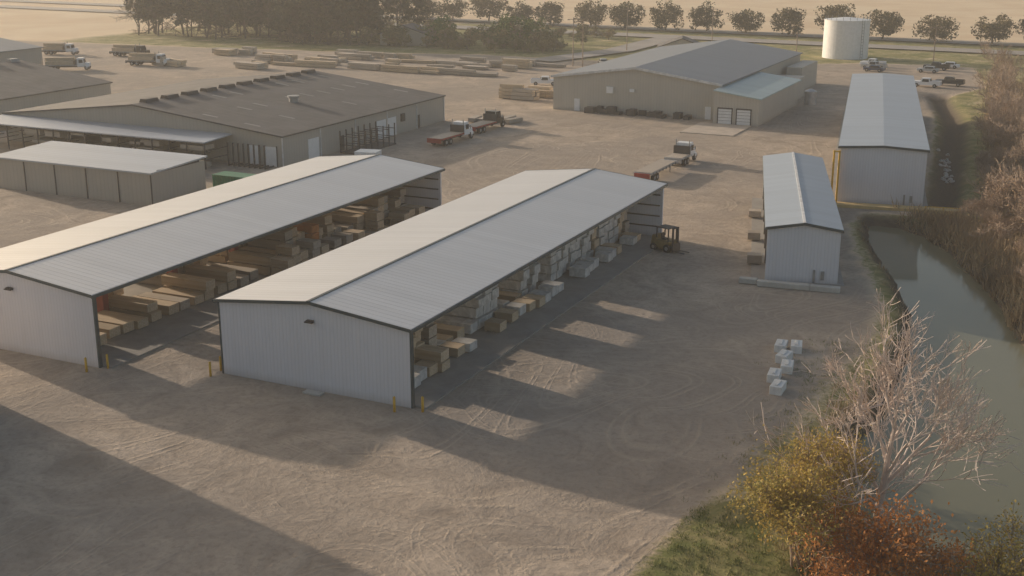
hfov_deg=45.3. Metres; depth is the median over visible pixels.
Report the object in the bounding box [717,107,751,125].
garage doors
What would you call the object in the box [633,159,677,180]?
flatbed trailer
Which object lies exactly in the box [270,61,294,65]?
lumber stack
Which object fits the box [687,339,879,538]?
weeds
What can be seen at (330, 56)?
lumber stack
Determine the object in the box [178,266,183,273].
lumber stack
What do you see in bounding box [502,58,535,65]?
lumber stack
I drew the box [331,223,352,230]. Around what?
lumber stack
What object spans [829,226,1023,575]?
pond water
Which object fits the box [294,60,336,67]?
lumber stack
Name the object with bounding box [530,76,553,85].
pickup truck
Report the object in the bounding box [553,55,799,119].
walls
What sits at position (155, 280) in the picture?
lumber stack
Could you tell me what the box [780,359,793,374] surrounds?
concrete block
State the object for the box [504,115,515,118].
lumber stack
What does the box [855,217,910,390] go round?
dry brush
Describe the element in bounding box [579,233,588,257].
lumber stack
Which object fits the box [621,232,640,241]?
lumber stack
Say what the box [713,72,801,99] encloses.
annex roof
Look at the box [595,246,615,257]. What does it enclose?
lumber stack
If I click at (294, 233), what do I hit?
lumber stack
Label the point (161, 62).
lumber stack
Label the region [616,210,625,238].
lumber stack
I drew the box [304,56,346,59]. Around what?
lumber stack
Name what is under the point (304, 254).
lumber stack
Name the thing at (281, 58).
lumber stack
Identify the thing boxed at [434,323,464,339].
lumber stack
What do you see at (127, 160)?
roof
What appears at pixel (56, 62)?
flatbed truck
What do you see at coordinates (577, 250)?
lumber stack
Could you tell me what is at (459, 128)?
flatbed truck
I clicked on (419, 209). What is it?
lumber stack
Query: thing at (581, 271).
lumber stack
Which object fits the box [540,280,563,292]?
lumber stack
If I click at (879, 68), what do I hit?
parked car
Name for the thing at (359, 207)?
lumber stack
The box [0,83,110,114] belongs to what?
walls
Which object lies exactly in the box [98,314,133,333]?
lumber stack
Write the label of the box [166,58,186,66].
lumber stack
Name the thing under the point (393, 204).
lumber stack
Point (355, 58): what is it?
lumber stack
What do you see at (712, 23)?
light pole
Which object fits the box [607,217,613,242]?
lumber stack
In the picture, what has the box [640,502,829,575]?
grass
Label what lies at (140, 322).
lumber stack
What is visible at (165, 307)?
lumber stack
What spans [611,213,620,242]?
lumber stack
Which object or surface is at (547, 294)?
lumber stack
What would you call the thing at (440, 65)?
lumber stack
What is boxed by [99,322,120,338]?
lumber stack
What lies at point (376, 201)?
lumber stack
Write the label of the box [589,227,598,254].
lumber stack
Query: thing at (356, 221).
lumber stack
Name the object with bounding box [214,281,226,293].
lumber stack
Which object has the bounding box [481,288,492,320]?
lumber stack
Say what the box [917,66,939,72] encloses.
parked car
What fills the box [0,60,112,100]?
roof
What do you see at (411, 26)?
roof
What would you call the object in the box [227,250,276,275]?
lumber stack
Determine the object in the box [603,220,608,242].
lumber stack
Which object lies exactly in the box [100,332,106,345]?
lumber stack
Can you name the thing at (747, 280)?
concrete barrier
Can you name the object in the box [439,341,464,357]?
lumber stack
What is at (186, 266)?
lumber stack
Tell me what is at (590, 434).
ground
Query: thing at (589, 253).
lumber stack
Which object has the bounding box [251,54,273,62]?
lumber stack
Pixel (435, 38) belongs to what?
green tree
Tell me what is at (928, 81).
pickup truck
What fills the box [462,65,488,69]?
lumber stack
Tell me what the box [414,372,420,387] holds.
lumber stack
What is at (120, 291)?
lumber stack
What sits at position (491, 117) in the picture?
flatbed truck
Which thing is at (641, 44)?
access road
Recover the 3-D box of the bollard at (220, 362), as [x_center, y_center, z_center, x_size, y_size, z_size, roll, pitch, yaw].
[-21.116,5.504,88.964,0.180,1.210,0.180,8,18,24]
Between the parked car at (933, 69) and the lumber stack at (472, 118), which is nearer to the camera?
the lumber stack at (472, 118)
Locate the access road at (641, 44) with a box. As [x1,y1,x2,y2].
[533,37,673,61]
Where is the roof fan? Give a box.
[287,95,298,102]
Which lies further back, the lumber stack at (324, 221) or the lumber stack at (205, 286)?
the lumber stack at (324, 221)
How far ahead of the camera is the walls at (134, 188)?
145.11 m
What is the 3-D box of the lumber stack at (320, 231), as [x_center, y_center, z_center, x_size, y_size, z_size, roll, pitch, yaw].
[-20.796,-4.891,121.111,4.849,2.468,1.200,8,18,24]
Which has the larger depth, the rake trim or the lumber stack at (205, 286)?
the rake trim
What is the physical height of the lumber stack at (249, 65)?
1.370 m
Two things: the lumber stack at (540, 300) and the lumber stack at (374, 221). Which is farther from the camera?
the lumber stack at (374, 221)
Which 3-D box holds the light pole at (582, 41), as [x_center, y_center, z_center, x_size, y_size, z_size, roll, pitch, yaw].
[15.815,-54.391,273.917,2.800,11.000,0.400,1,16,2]
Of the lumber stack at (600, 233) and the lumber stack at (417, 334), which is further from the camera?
the lumber stack at (600, 233)
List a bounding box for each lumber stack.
[98,310,148,328]
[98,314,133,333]
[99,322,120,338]
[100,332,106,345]
[108,288,123,296]
[108,294,161,322]
[131,295,178,314]
[137,292,189,310]
[140,272,166,285]
[152,56,165,65]
[152,287,203,304]
[161,272,214,300]
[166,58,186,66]
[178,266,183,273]
[182,263,192,273]
[185,264,236,290]
[193,257,207,264]
[208,250,228,262]
[210,263,258,280]
[212,47,237,52]
[214,48,235,55]
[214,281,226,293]
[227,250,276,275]
[233,61,264,69]
[236,273,248,286]
[238,46,257,54]
[239,246,277,254]
[248,229,292,249]
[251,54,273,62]
[253,61,267,67]
[262,52,286,60]
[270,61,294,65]
[270,256,295,274]
[272,55,292,61]
[276,243,301,264]
[286,226,298,244]
[287,54,297,60]
[293,222,318,238]
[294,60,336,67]
[296,231,304,238]
[296,238,320,259]
[299,249,308,262]
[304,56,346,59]
[305,214,333,237]
[310,57,323,59]
[317,227,322,239]
[320,236,341,249]
[320,243,328,254]
[321,55,338,58]
[327,58,341,64]
[327,211,365,230]
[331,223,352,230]
[331,232,352,245]
[334,208,365,229]
[334,225,341,232]
[335,49,357,54]
[335,55,361,59]
[337,52,353,55]
[342,229,364,241]
[344,205,377,210]
[347,62,381,69]
[352,53,374,59]
[352,196,383,219]
[356,51,383,57]
[364,210,383,231]
[377,195,389,224]
[380,187,406,206]
[381,64,419,72]
[383,53,397,57]
[385,58,401,64]
[386,198,401,211]
[388,211,409,225]
[395,207,414,217]
[396,53,414,58]
[401,59,435,63]
[404,65,443,73]
[404,204,424,215]
[413,328,424,347]
[413,337,415,363]
[414,344,449,371]
[414,360,437,377]
[414,365,426,380]
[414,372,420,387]
[420,321,436,345]
[427,64,454,67]
[431,60,472,64]
[434,316,477,333]
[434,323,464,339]
[436,333,452,341]
[436,339,445,345]
[437,67,475,74]
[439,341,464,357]
[444,294,485,328]
[451,337,476,352]
[454,62,491,66]
[459,56,486,62]
[459,72,498,76]
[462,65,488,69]
[468,115,481,121]
[480,63,500,66]
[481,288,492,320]
[484,317,506,332]
[489,60,504,64]
[489,284,498,317]
[495,308,518,322]
[496,299,509,308]
[497,266,529,296]
[497,290,520,301]
[498,83,526,98]
[501,64,517,71]
[502,58,532,68]
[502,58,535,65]
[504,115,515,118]
[504,117,522,123]
[505,302,525,316]
[511,88,539,100]
[512,298,535,311]
[521,294,544,307]
[526,262,539,293]
[528,85,552,97]
[529,289,550,302]
[535,62,565,66]
[536,251,556,280]
[538,283,557,296]
[540,90,552,97]
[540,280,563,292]
[555,248,563,278]
[561,243,569,273]
[566,239,575,269]
[569,264,589,277]
[574,236,581,261]
[574,261,594,271]
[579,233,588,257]
[580,256,598,268]
[586,229,593,256]
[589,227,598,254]
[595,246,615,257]
[595,250,612,262]
[596,223,604,246]
[600,243,621,254]
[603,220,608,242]
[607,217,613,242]
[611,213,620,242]
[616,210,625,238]
[619,235,636,245]
[621,209,628,233]
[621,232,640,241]
[747,252,761,264]
[748,230,760,240]
[749,209,760,217]
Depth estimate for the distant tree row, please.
367.79 m
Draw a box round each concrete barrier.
[739,276,757,284]
[757,279,809,290]
[809,284,839,293]
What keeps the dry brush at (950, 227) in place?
on the ground at (590, 434)
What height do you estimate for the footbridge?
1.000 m
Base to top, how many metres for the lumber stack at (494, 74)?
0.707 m
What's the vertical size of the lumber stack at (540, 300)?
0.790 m
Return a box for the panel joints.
[23,160,198,203]
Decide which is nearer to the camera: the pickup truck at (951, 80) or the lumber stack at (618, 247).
the lumber stack at (618, 247)
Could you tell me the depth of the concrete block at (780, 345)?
92.88 m
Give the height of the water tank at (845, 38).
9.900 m
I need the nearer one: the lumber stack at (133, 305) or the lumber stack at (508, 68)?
the lumber stack at (133, 305)
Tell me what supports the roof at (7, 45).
on the walls at (32, 55)
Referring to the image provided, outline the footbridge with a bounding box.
[836,201,960,214]
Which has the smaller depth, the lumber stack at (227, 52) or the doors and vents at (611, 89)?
the doors and vents at (611, 89)
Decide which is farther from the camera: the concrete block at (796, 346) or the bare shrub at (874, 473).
the concrete block at (796, 346)
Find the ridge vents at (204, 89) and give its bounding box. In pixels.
[139,69,315,102]
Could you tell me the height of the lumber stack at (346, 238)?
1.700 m
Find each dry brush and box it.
[777,370,887,575]
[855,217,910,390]
[890,193,1023,340]
[959,78,1023,303]
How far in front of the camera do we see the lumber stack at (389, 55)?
295.58 m
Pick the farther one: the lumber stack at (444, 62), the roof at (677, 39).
the roof at (677, 39)
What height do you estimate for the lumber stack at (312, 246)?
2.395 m
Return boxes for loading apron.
[680,122,750,135]
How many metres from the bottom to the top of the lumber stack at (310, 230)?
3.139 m
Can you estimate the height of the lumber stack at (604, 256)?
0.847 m
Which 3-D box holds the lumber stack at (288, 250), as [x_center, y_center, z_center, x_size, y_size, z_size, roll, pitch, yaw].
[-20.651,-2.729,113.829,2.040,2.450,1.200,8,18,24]
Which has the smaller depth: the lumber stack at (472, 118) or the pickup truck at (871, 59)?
the lumber stack at (472, 118)
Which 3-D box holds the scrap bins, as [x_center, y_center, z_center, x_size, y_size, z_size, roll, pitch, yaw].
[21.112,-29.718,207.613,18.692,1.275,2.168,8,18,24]
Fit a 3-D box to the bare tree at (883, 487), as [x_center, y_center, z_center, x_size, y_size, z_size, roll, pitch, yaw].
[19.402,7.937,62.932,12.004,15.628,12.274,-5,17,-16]
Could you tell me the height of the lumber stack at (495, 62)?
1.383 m
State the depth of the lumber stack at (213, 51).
307.80 m
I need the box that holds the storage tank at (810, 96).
[804,89,816,104]
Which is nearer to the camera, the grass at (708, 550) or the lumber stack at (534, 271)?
the grass at (708, 550)
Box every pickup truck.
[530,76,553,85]
[860,58,885,63]
[860,61,886,67]
[915,77,941,87]
[923,61,950,70]
[936,76,964,86]
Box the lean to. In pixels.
[779,60,817,98]
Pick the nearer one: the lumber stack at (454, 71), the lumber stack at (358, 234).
the lumber stack at (358, 234)
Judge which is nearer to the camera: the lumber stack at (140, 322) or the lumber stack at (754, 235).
the lumber stack at (140, 322)
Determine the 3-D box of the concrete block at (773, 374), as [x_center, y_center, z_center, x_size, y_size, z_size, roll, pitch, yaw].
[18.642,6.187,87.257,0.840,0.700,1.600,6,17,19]
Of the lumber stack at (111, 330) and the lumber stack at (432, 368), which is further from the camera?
the lumber stack at (111, 330)
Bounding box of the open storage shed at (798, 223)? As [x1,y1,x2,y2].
[751,152,843,285]
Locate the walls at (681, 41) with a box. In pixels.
[664,39,690,45]
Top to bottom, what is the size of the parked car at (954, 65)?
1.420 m
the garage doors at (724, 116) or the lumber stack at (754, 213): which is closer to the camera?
the lumber stack at (754, 213)
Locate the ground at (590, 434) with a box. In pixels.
[0,0,1023,575]
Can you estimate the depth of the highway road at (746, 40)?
343.17 m
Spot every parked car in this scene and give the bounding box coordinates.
[598,58,607,62]
[863,65,885,71]
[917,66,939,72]
[942,61,959,68]
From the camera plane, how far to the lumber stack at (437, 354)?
88.39 m
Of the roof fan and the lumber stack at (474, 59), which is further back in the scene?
the lumber stack at (474, 59)
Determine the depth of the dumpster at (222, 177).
149.75 m
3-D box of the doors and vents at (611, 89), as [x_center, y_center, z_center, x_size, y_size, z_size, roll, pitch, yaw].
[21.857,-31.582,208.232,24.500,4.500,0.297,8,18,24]
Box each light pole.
[567,17,578,66]
[577,19,589,66]
[622,7,632,49]
[708,7,718,40]
[931,25,941,61]
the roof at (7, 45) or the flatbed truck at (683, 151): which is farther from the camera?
the roof at (7, 45)
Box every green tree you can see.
[422,19,449,45]
[431,15,456,34]
[485,20,513,45]
[498,14,532,42]
[522,17,550,46]
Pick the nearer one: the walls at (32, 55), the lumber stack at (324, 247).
the lumber stack at (324, 247)
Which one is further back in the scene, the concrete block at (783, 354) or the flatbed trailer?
the flatbed trailer
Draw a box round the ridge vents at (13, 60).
[6,58,18,61]
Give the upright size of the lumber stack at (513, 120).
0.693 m
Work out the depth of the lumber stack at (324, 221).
121.10 m
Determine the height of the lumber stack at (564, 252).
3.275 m
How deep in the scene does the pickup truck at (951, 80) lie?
245.69 m
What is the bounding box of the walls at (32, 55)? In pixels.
[0,48,42,64]
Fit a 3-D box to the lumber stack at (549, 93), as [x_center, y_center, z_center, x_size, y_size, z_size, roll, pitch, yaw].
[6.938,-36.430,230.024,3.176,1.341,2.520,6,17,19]
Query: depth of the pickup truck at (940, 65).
272.34 m
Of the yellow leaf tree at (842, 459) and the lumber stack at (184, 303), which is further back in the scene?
the lumber stack at (184, 303)
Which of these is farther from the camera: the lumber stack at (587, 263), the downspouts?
the downspouts
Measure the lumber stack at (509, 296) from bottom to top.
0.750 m
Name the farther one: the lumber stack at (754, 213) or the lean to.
the lean to
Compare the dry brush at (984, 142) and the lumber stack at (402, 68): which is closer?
the dry brush at (984, 142)
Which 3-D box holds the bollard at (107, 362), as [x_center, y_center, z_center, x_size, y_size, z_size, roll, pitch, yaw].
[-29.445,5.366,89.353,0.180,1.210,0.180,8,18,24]
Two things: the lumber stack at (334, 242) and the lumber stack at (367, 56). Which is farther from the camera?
the lumber stack at (367, 56)
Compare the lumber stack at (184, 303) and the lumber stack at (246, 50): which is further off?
the lumber stack at (246, 50)
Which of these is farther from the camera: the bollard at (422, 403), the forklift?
the forklift
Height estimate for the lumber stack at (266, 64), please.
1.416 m
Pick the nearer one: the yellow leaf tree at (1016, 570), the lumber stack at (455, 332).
the yellow leaf tree at (1016, 570)
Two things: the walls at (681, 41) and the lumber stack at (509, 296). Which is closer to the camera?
the lumber stack at (509, 296)
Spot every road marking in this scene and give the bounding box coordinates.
[8,5,1023,54]
[16,0,1012,45]
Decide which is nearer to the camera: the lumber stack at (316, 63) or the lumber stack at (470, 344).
the lumber stack at (470, 344)
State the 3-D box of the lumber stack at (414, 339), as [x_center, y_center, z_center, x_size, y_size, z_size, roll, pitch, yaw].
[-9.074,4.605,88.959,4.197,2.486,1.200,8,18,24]
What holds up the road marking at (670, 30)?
on the highway road at (769, 33)
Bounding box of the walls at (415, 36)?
[380,26,434,45]
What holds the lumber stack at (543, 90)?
on the ground at (590, 434)
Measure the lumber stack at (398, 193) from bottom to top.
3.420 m
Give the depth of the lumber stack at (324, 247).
116.72 m
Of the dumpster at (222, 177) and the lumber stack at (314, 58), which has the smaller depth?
the dumpster at (222, 177)
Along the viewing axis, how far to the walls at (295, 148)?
172.79 m
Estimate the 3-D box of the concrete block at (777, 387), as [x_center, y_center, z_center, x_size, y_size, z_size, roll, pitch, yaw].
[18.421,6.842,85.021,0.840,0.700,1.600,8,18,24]
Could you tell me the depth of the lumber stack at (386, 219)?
130.96 m
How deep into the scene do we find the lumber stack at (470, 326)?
96.94 m
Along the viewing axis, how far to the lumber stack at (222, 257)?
116.64 m
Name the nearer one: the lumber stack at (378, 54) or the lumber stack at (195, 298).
the lumber stack at (195, 298)
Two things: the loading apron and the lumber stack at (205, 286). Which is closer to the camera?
the lumber stack at (205, 286)
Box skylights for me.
[202,75,406,126]
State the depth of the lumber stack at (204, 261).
113.24 m
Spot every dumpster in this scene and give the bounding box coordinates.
[212,171,255,186]
[354,149,381,154]
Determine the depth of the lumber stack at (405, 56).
295.70 m
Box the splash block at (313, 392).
[303,389,323,396]
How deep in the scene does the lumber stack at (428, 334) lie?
90.47 m
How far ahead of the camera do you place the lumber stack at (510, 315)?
99.50 m
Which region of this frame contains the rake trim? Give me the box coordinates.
[551,67,722,86]
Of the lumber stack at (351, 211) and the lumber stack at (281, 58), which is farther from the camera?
the lumber stack at (281, 58)
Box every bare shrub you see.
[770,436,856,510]
[823,428,890,494]
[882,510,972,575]
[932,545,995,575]
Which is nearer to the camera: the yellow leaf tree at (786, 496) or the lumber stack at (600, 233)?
the yellow leaf tree at (786, 496)
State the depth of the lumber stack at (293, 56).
291.44 m
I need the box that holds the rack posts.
[0,126,273,169]
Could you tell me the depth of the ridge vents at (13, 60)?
222.87 m
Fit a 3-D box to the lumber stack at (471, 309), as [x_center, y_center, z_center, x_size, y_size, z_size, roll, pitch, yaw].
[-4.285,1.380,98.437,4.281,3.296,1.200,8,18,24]
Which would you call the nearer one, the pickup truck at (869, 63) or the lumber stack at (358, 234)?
the lumber stack at (358, 234)
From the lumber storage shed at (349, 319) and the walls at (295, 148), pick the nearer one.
the lumber storage shed at (349, 319)
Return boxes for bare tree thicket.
[955,38,1023,283]
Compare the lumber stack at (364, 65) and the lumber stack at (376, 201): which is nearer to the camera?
the lumber stack at (376, 201)
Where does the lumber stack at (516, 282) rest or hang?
on the lumber storage shed at (349, 319)
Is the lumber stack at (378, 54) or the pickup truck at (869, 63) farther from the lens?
the lumber stack at (378, 54)
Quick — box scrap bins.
[584,105,691,119]
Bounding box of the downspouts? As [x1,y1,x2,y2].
[281,97,444,166]
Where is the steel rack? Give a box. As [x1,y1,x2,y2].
[339,121,395,153]
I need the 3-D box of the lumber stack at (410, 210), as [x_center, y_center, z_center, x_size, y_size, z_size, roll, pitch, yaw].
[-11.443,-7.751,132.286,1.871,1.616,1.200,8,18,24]
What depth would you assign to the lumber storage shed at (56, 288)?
100.78 m
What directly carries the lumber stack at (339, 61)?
on the ground at (590, 434)
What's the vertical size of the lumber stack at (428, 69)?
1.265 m
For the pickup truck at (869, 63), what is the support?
on the ground at (590, 434)
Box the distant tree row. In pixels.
[381,0,1023,43]
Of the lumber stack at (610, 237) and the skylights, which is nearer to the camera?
the lumber stack at (610, 237)
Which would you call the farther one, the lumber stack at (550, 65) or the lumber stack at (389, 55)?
the lumber stack at (389, 55)
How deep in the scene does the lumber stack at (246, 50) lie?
304.66 m
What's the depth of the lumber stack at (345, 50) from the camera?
304.16 m
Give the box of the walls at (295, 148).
[7,97,443,166]
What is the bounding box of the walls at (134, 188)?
[0,159,205,205]
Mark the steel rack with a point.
(377, 144)
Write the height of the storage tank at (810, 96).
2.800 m
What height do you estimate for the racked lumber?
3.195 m
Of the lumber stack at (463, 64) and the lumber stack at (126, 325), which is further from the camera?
the lumber stack at (463, 64)
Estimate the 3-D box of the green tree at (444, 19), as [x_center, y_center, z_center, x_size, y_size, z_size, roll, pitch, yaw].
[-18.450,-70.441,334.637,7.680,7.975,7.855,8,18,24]
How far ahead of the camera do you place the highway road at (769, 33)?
372.46 m
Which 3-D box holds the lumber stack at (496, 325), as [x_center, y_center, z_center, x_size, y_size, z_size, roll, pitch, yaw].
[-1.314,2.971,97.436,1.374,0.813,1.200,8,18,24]
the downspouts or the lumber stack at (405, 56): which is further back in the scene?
the lumber stack at (405, 56)
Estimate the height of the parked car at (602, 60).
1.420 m
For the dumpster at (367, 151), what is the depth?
165.19 m
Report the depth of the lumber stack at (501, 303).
101.67 m
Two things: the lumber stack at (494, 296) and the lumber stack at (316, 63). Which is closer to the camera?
the lumber stack at (494, 296)
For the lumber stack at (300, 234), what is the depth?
117.72 m
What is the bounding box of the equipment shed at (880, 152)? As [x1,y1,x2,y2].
[830,73,929,206]
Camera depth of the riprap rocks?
166.09 m
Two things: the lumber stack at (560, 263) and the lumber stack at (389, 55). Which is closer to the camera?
the lumber stack at (560, 263)
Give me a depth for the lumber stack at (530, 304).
102.38 m
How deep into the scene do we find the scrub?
322.56 m
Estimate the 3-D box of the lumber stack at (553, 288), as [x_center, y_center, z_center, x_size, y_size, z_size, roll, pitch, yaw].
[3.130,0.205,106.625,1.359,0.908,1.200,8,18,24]
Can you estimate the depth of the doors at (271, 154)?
169.51 m
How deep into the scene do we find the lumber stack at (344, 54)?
296.02 m
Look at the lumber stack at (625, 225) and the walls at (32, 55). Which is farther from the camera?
the walls at (32, 55)
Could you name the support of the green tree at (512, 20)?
on the ground at (590, 434)
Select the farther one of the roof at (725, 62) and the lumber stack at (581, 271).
the roof at (725, 62)
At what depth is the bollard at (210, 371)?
87.73 m
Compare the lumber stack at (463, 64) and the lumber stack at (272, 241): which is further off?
the lumber stack at (463, 64)
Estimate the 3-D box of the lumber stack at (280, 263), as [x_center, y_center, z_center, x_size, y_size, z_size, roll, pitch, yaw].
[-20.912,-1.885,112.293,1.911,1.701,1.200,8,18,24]
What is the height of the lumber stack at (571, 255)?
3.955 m
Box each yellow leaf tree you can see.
[719,424,869,568]
[726,421,888,554]
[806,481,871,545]
[920,500,1023,575]
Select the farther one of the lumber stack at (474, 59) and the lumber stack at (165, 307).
the lumber stack at (474, 59)
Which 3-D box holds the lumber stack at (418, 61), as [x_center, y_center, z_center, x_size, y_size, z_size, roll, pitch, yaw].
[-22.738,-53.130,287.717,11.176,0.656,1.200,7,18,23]
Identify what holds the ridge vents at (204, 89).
on the roof at (315, 110)
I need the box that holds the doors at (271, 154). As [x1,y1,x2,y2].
[247,113,419,166]
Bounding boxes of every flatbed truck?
[42,41,78,54]
[44,55,90,69]
[109,43,149,55]
[125,51,169,65]
[427,119,473,145]
[469,108,505,132]
[664,139,696,165]
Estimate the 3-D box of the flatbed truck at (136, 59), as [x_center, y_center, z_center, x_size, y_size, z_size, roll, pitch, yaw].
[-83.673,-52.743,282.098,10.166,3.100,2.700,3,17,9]
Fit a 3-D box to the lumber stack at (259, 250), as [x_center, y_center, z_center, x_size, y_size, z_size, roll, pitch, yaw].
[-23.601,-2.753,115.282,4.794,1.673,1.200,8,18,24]
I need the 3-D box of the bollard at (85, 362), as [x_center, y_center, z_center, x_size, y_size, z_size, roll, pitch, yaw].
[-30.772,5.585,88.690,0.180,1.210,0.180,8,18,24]
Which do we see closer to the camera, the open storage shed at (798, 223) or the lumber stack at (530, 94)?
the open storage shed at (798, 223)
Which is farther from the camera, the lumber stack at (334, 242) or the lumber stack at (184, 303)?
the lumber stack at (334, 242)
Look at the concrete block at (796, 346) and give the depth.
92.58 m
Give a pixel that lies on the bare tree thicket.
(1005, 102)
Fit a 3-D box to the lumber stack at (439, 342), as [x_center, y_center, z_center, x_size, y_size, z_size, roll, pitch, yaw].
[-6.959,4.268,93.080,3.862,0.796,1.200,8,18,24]
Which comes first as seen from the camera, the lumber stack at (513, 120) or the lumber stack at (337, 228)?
the lumber stack at (337, 228)
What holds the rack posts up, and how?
on the ground at (590, 434)
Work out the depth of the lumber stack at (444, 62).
284.36 m
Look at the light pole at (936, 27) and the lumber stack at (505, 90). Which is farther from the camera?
the light pole at (936, 27)
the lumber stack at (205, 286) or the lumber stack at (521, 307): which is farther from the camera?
the lumber stack at (205, 286)
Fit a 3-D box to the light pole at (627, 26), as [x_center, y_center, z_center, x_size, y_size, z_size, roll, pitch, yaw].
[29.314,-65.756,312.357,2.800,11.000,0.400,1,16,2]
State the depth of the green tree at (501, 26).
326.97 m
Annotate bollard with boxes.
[84,357,87,371]
[106,354,108,368]
[208,362,211,376]
[219,356,221,370]
[393,396,395,411]
[421,396,423,411]
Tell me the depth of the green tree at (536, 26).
323.20 m
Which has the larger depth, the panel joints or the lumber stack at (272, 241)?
the panel joints
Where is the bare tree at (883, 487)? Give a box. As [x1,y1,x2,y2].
[746,287,1023,552]
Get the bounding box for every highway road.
[0,0,1023,45]
[0,5,1023,54]
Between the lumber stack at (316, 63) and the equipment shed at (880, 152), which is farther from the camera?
the lumber stack at (316, 63)
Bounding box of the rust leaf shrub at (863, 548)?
[790,486,994,575]
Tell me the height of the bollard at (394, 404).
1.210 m
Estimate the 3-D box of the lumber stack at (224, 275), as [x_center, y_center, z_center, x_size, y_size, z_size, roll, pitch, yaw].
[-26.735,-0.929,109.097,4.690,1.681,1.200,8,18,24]
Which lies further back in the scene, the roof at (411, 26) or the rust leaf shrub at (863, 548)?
the roof at (411, 26)
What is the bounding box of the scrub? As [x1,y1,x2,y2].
[356,17,616,53]
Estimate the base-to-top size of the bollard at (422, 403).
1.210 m
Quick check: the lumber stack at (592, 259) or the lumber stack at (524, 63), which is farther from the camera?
the lumber stack at (524, 63)
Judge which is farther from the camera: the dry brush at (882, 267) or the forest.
the forest
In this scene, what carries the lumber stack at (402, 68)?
on the ground at (590, 434)
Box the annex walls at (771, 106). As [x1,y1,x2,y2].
[713,82,798,126]
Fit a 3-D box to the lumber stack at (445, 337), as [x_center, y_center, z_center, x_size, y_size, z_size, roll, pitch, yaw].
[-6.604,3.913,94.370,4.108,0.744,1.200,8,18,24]
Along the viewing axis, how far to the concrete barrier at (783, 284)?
109.13 m
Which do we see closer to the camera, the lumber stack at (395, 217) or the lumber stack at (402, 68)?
the lumber stack at (395, 217)
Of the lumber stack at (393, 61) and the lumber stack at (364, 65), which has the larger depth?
the lumber stack at (393, 61)
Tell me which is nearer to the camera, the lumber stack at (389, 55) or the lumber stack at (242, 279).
the lumber stack at (242, 279)
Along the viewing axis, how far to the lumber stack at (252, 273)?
111.50 m
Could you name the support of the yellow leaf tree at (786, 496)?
on the ground at (590, 434)
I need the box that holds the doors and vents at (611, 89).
[574,86,710,119]
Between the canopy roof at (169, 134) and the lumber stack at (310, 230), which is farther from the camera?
the canopy roof at (169, 134)
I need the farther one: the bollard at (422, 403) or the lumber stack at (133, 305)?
the lumber stack at (133, 305)
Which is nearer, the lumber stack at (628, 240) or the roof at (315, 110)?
the lumber stack at (628, 240)
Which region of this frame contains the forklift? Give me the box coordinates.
[650,224,688,253]
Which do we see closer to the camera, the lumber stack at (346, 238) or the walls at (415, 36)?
the lumber stack at (346, 238)
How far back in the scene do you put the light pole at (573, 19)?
278.94 m
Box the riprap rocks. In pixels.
[936,149,954,182]
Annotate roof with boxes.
[0,38,42,52]
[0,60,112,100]
[0,114,231,143]
[0,141,206,174]
[2,71,445,137]
[378,23,431,34]
[555,39,802,85]
[657,35,698,46]
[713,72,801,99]
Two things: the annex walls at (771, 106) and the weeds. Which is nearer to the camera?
the weeds
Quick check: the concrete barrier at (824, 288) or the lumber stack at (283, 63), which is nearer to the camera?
the concrete barrier at (824, 288)
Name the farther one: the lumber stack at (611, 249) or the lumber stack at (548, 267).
the lumber stack at (611, 249)
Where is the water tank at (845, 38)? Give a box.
[822,15,870,59]
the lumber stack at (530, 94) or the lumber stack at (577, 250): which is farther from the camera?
the lumber stack at (530, 94)
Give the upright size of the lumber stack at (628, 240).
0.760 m
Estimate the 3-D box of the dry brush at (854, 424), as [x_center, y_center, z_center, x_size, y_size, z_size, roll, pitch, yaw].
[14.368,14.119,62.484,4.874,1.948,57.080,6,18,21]
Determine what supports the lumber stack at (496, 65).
on the ground at (590, 434)
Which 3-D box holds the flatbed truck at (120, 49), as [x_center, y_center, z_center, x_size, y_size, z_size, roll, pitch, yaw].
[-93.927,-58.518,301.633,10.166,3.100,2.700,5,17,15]
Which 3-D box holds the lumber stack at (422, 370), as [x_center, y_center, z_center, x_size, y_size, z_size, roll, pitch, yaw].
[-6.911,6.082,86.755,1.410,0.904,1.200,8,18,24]
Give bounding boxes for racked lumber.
[0,125,213,167]
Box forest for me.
[109,0,453,44]
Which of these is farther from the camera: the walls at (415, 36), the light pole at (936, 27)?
the walls at (415, 36)
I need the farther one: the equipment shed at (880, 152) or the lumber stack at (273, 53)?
the lumber stack at (273, 53)
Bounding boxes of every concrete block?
[766,367,781,382]
[769,379,786,395]
[774,339,787,352]
[775,349,792,363]
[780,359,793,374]
[790,339,801,353]
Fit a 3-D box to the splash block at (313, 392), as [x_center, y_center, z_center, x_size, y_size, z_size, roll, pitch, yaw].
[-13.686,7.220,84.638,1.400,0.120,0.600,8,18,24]
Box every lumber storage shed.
[0,154,444,367]
[213,168,667,408]

